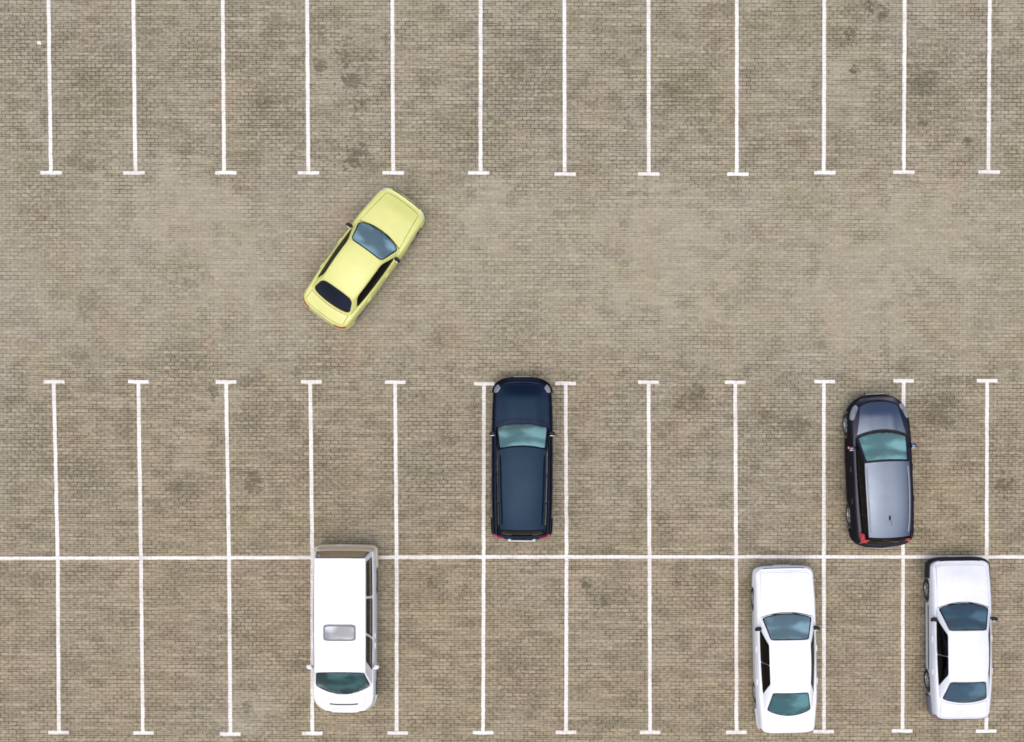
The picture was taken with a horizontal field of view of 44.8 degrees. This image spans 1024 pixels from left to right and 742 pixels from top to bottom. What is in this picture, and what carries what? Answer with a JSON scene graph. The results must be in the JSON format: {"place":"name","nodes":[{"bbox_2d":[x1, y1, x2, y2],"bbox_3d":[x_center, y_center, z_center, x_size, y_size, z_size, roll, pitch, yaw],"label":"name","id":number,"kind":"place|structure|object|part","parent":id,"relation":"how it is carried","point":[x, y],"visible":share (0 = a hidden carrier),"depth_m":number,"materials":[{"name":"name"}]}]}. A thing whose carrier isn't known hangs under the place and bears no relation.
{"place":"outdoors","nodes":[
{"label":"outdoors","id":0,"kind":"place"},
{"bbox_2d":[0,0,1023,741],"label":"ground","id":1,"kind":"structure","parent":0,"point":[692,278],"depth_m":35.99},
{"bbox_2d":[40,0,61,174],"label":"parking line","id":2,"kind":"object","parent":1,"relation":"on","point":[51,171],"visible":1,"depth_m":35.83,"materials":[{"name":"white paint"}]},
{"bbox_2d":[44,380,68,733],"bbox_3d":[-13.244,5.423,36.127,0.601,0.002,10.340,0,91,0],"label":"parking line","id":3,"kind":"object","parent":1,"relation":"on","point":[54,382],"visible":1,"depth_m":36.13,"materials":[{"name":"white paint"}]},
{"bbox_2d":[123,0,144,174],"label":"parking line","id":4,"kind":"object","parent":1,"relation":"on","point":[135,172],"visible":1,"depth_m":35.83,"materials":[{"name":"white paint"}]},
{"bbox_2d":[128,380,153,734],"bbox_3d":[-10.784,5.431,36.127,0.601,0.002,10.362,0,91,0],"label":"parking line","id":5,"kind":"object","parent":1,"relation":"on","point":[142,731],"visible":1,"depth_m":36.13,"materials":[{"name":"white paint"}]},
{"bbox_2d":[215,0,235,174],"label":"parking line","id":6,"kind":"object","parent":1,"relation":"on","point":[223,171],"visible":1,"depth_m":35.82,"materials":[{"name":"white paint"}]},
{"bbox_2d":[216,380,240,735],"bbox_3d":[-8.249,5.455,36.128,0.601,0.002,10.381,0,91,0],"label":"parking line","id":7,"kind":"object","parent":1,"relation":"on","point":[226,383],"visible":1,"depth_m":36.13,"materials":[{"name":"white paint"}]},
{"bbox_2d":[298,0,318,174],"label":"parking line","id":8,"kind":"object","parent":1,"relation":"on","point":[307,172],"visible":1,"depth_m":35.83,"materials":[{"name":"white paint"}]},
{"bbox_2d":[301,380,322,734],"bbox_3d":[-5.819,5.440,36.128,0.630,0.002,10.363,0,91,0],"label":"parking line","id":9,"kind":"object","parent":1,"relation":"on","point":[310,383],"visible":0.87,"depth_m":36.11,"materials":[{"name":"white paint"}]},
{"bbox_2d":[306,544,378,712],"bbox_3d":[-4.761,7.391,35.226,2.058,1.902,4.842,0,91,0],"label":"white van","id":10,"kind":"object","parent":1,"relation":"on","point":[345,667],"visible":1,"depth_m":34.36,"materials":[{"name":"paint"}]},
{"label":"side window","id":11,"kind":"part","parent":10,"relation":"part of","materials":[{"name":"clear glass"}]},
{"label":"rear window","id":12,"kind":"part","parent":10,"relation":"part of","materials":[{"name":"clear glass"}]},
{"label":"side window","id":13,"kind":"part","parent":10,"relation":"part of","materials":[{"name":"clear glass"}]},
{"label":"side window","id":14,"kind":"part","parent":10,"relation":"part of","materials":[{"name":"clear glass"}]},
{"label":"side window","id":15,"kind":"part","parent":10,"relation":"part of","materials":[{"name":"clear glass"}]},
{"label":"door","id":16,"kind":"part","parent":10,"relation":"part of","materials":[{"name":"white paint"}]},
{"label":"door","id":17,"kind":"part","parent":10,"relation":"part of","materials":[{"name":"white paint"}]},
{"bbox_2d":[303,188,424,329],"bbox_3d":[-4.194,-3.209,35.246,1.860,1.380,4.218,36,91,-1],"label":"yellow saloon","id":18,"kind":"object","parent":1,"relation":"on","point":[359,264],"visible":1,"depth_m":34.99,"materials":[{"name":"paint"}]},
{"bbox_2d":[319,247,334,269],"bbox_3d":[-5.227,-3.179,35.333,0.073,0.649,0.760,36,91,-1],"label":"door","id":19,"kind":"structure","parent":18,"relation":"in","point":[334,247],"depth_m":35.04,"materials":[{"name":"yellow paint"}]},
{"bbox_2d":[315,280,351,311],"bbox_3d":[-4.991,-2.098,34.810,1.207,0.318,0.475,36,91,-1],"label":"rear window","id":20,"kind":"structure","parent":18,"relation":"in","point":[330,293],"depth_m":34.80,"materials":[{"name":"black glass"}]},
{"bbox_2d":[318,229,351,276],"bbox_3d":[-4.943,-3.287,34.809,0.183,0.335,1.692,36,91,-1],"label":"side window","id":21,"kind":"structure","parent":18,"relation":"in","point":[345,239],"depth_m":34.81,"materials":[{"name":"black glass"}]},
{"bbox_2d":[335,218,355,246],"bbox_3d":[-4.701,-3.910,35.319,0.067,0.642,1.000,36,91,-1],"label":"door","id":22,"kind":"structure","parent":18,"relation":"in","point":[355,218],"depth_m":35.04,"materials":[{"name":"yellow paint"}]},
{"bbox_2d":[365,281,382,303],"bbox_3d":[-3.903,-2.220,35.354,0.073,0.649,0.760,36,91,-1],"label":"door","id":23,"kind":"structure","parent":18,"relation":"in","point":[380,284],"depth_m":35.13,"materials":[{"name":"yellow paint"}]},
{"bbox_2d":[357,258,393,305],"bbox_3d":[-3.877,-2.515,34.826,0.183,0.335,1.692,36,91,-1],"label":"side window","id":24,"kind":"structure","parent":18,"relation":"in","point":[376,277],"depth_m":34.83,"materials":[{"name":"black glass"}]},
{"bbox_2d":[381,252,403,281],"bbox_3d":[-3.372,-2.947,35.341,0.067,0.642,1.000,36,91,-1],"label":"door","id":25,"kind":"structure","parent":18,"relation":"in","point":[401,255],"depth_m":35.12,"materials":[{"name":"yellow paint"}]},
{"bbox_2d":[382,0,403,174],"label":"parking line","id":26,"kind":"object","parent":1,"relation":"on","point":[392,172],"visible":1,"depth_m":35.83,"materials":[{"name":"white paint"}]},
{"bbox_2d":[385,380,407,734],"bbox_3d":[-3.359,5.440,36.128,0.601,0.002,10.341,0,91,0],"label":"parking line","id":27,"kind":"object","parent":1,"relation":"on","point":[395,383],"visible":1,"depth_m":36.12,"materials":[{"name":"white paint"}]},
{"bbox_2d":[468,0,488,174],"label":"parking line","id":28,"kind":"object","parent":1,"relation":"on","point":[480,172],"visible":1,"depth_m":35.83,"materials":[{"name":"white paint"}]},
{"bbox_2d":[473,382,494,734],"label":"parking line","id":29,"kind":"object","parent":1,"relation":"on","point":[483,731],"visible":0.99,"depth_m":36.12,"materials":[{"name":"white paint"}]},
{"bbox_2d":[0,555,1023,559],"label":"dividing line","id":30,"kind":"object","parent":1,"relation":"on","point":[528,557],"visible":0.92,"depth_m":36.12,"materials":[{"name":"white paint"}]},
{"bbox_2d":[489,376,554,541],"bbox_3d":[0.287,2.517,35.235,1.864,1.662,4.704,0,91,0],"label":"blue estate car","id":31,"kind":"object","parent":1,"relation":"on","point":[522,465],"visible":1,"depth_m":34.86,"materials":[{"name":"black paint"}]},
{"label":"door","id":32,"kind":"part","parent":31,"relation":"part of","materials":[{"name":"blue paint"}]},
{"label":"door","id":33,"kind":"part","parent":31,"relation":"part of","materials":[{"name":"blue paint"}]},
{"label":"side window","id":34,"kind":"part","parent":31,"relation":"part of","materials":[{"name":"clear glass"}]},
{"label":"side window","id":35,"kind":"part","parent":31,"relation":"part of","materials":[{"name":"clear glass"}]},
{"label":"side window","id":36,"kind":"part","parent":31,"relation":"part of","materials":[{"name":"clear glass"}]},
{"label":"rear window","id":37,"kind":"part","parent":31,"relation":"part of","materials":[{"name":"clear glass"}]},
{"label":"side window","id":38,"kind":"part","parent":31,"relation":"part of","materials":[{"name":"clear glass"}]},
{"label":"side window","id":39,"kind":"part","parent":31,"relation":"part of","materials":[{"name":"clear glass"}]},
{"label":"side window","id":40,"kind":"part","parent":31,"relation":"part of","materials":[{"name":"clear glass"}]},
{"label":"door","id":41,"kind":"part","parent":31,"relation":"part of","materials":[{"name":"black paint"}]},
{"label":"door","id":42,"kind":"part","parent":31,"relation":"part of","materials":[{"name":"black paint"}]},
{"bbox_2d":[554,0,575,175],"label":"parking line","id":43,"kind":"object","parent":1,"relation":"on","point":[564,173],"visible":1,"depth_m":35.83,"materials":[{"name":"white paint"}]},
{"bbox_2d":[555,381,575,733],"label":"parking line","id":44,"kind":"object","parent":1,"relation":"on","point":[565,384],"visible":1,"depth_m":36.12,"materials":[{"name":"white paint"}]},
{"bbox_2d":[638,380,659,733],"bbox_3d":[3.991,5.430,36.127,0.601,0.002,10.319,0,91,0],"label":"parking line","id":45,"kind":"object","parent":1,"relation":"on","point":[649,730],"visible":1,"depth_m":36.12,"materials":[{"name":"white paint"}]},
{"bbox_2d":[638,0,659,175],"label":"parking line","id":46,"kind":"object","parent":1,"relation":"on","point":[648,173],"visible":1,"depth_m":35.83,"materials":[{"name":"white paint"}]},
{"bbox_2d":[725,381,745,733],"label":"parking line","id":47,"kind":"object","parent":1,"relation":"on","point":[737,730],"visible":1,"depth_m":36.12,"materials":[{"name":"white paint"}]},
{"bbox_2d":[727,0,748,175],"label":"parking line","id":48,"kind":"object","parent":1,"relation":"on","point":[736,173],"visible":1,"depth_m":35.83,"materials":[{"name":"white paint"}]},
{"bbox_2d":[751,564,819,732],"bbox_3d":[7.806,7.968,35.490,1.840,1.400,4.788,-1,91,0],"label":"white saloon","id":49,"kind":"object","parent":1,"relation":"on","point":[785,678],"visible":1,"depth_m":35.24,"materials":[{"name":"paint"}]},
{"bbox_2d":[752,616,758,656],"bbox_3d":[6.953,7.576,35.577,0.070,0.647,1.070,-1,91,0],"label":"door","id":50,"kind":"structure","parent":49,"relation":"in","point":[754,621],"depth_m":35.41,"materials":[{"name":"white paint"}]},
{"bbox_2d":[753,654,758,687],"bbox_3d":[6.975,8.560,35.594,0.070,0.659,0.860,-1,91,0],"label":"door","id":51,"kind":"structure","parent":49,"relation":"in","point":[755,659],"depth_m":35.41,"materials":[{"name":"white paint"}]},
{"bbox_2d":[760,632,769,664],"bbox_3d":[7.121,7.776,35.042,0.189,0.385,0.958,-1,91,0],"label":"side window","id":52,"kind":"structure","parent":49,"relation":"in","point":[764,647],"depth_m":35.05,"materials":[{"name":"black glass"}]},
{"bbox_2d":[761,662,769,692],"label":"side window","id":53,"kind":"structure","parent":49,"relation":"in","point":[765,668],"depth_m":35.06,"materials":[{"name":"black glass"}]},
{"bbox_2d":[767,692,809,715],"bbox_3d":[7.838,9.401,35.050,1.224,0.329,0.739,-1,91,0],"label":"rear window","id":54,"kind":"structure","parent":49,"relation":"in","point":[803,700],"depth_m":35.01,"materials":[{"name":"green glass"}]},
{"bbox_2d":[811,631,814,663],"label":"side window","id":55,"kind":"structure","parent":49,"relation":"in","point":[813,640],"depth_m":35.01,"materials":[{"name":"black glass"}]},
{"bbox_2d":[811,661,814,690],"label":"side window","id":56,"kind":"structure","parent":49,"relation":"in","point":[812,667],"depth_m":35.01,"materials":[{"name":"black glass"}]},
{"bbox_2d":[816,658,817,686],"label":"door","id":57,"kind":"structure","parent":49,"relation":"in","point":[816,658],"depth_m":35.30,"materials":[{"name":"white paint"}]},
{"bbox_2d":[813,380,834,732],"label":"parking line","id":58,"kind":"object","parent":1,"relation":"on","point":[823,382],"visible":1,"depth_m":36.13,"materials":[{"name":"white paint"}]},
{"bbox_2d":[814,0,835,174],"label":"parking line","id":59,"kind":"object","parent":1,"relation":"on","point":[823,171],"visible":1,"depth_m":35.82,"materials":[{"name":"white paint"}]},
{"bbox_2d":[842,393,917,548],"bbox_3d":[10.476,2.858,35.242,1.974,1.664,4.400,-3,91,0],"label":"grey hatchback","id":60,"kind":"object","parent":1,"relation":"on","point":[878,445],"visible":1,"depth_m":35.05,"materials":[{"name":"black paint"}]},
{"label":"door","id":61,"kind":"part","parent":60,"relation":"part of","materials":[{"name":"black paint"}]},
{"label":"door","id":62,"kind":"part","parent":60,"relation":"part of","materials":[{"name":"black paint"}]},
{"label":"side window","id":63,"kind":"part","parent":60,"relation":"part of","materials":[{"name":"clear glass"}]},
{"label":"side window","id":64,"kind":"part","parent":60,"relation":"part of","materials":[{"name":"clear glass"}]},
{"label":"side window","id":65,"kind":"part","parent":60,"relation":"part of","materials":[{"name":"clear glass"}]},
{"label":"rear window","id":66,"kind":"part","parent":60,"relation":"part of","materials":[{"name":"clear glass"}]},
{"bbox_2d":[892,379,913,732],"bbox_3d":[11.361,5.388,36.127,0.601,0.002,10.326,0,91,0],"label":"parking line","id":67,"kind":"object","parent":1,"relation":"on","point":[902,730],"visible":0.66,"depth_m":36.17,"materials":[{"name":"white paint"}]},
{"bbox_2d":[893,0,914,173],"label":"parking line","id":68,"kind":"object","parent":1,"relation":"on","point":[903,171],"visible":1,"depth_m":35.83,"materials":[{"name":"white paint"}]},
{"bbox_2d":[923,556,997,719],"bbox_3d":[12.797,7.657,35.478,1.901,1.410,4.681,-1,91,0],"label":"white saloon","id":69,"kind":"object","parent":1,"relation":"on","point":[958,672],"visible":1,"depth_m":35.24,"materials":[{"name":"paint"}]},
{"bbox_2d":[925,606,934,646],"bbox_3d":[11.957,7.302,35.571,0.077,0.648,1.020,-1,91,0],"label":"door","id":70,"kind":"structure","parent":69,"relation":"in","point":[930,614],"depth_m":35.43,"materials":[{"name":"white paint"}]},
{"bbox_2d":[926,643,934,676],"bbox_3d":[11.970,8.252,35.587,0.077,0.658,0.840,-1,91,0],"label":"door","id":71,"kind":"structure","parent":69,"relation":"in","point":[931,670],"depth_m":35.42,"materials":[{"name":"white paint"}]},
{"bbox_2d":[936,619,947,655],"bbox_3d":[12.129,7.514,35.031,0.198,0.395,1.015,-1,91,0],"label":"side window","id":72,"kind":"structure","parent":69,"relation":"in","point":[942,637],"depth_m":35.05,"materials":[{"name":"black glass"}]},
{"bbox_2d":[937,655,947,684],"bbox_3d":[12.149,8.460,35.042,0.195,0.374,0.896,-1,91,0],"label":"side window","id":73,"kind":"structure","parent":69,"relation":"in","point":[942,661],"depth_m":35.06,"materials":[{"name":"black glass"}]},
{"bbox_2d":[943,682,986,702],"bbox_3d":[12.817,9.062,35.041,1.246,0.346,0.680,-1,91,0],"label":"rear window","id":74,"kind":"structure","parent":69,"relation":"in","point":[980,689],"depth_m":35.01,"materials":[{"name":"blue glass"}]},
{"bbox_2d":[988,626,990,655],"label":"door","id":75,"kind":"structure","parent":69,"relation":"in","point":[989,635],"depth_m":34.99,"materials":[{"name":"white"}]},
{"bbox_2d":[976,379,997,732],"bbox_3d":[13.796,5.389,36.127,0.601,0.002,10.328,0,91,0],"label":"parking line","id":76,"kind":"object","parent":1,"relation":"on","point":[986,381],"visible":0.59,"depth_m":36.07,"materials":[{"name":"white paint"}]},
{"bbox_2d":[978,0,999,173],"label":"parking line","id":77,"kind":"object","parent":1,"relation":"on","point":[988,171],"visible":1,"depth_m":35.83,"materials":[{"name":"white paint"}]}
]}

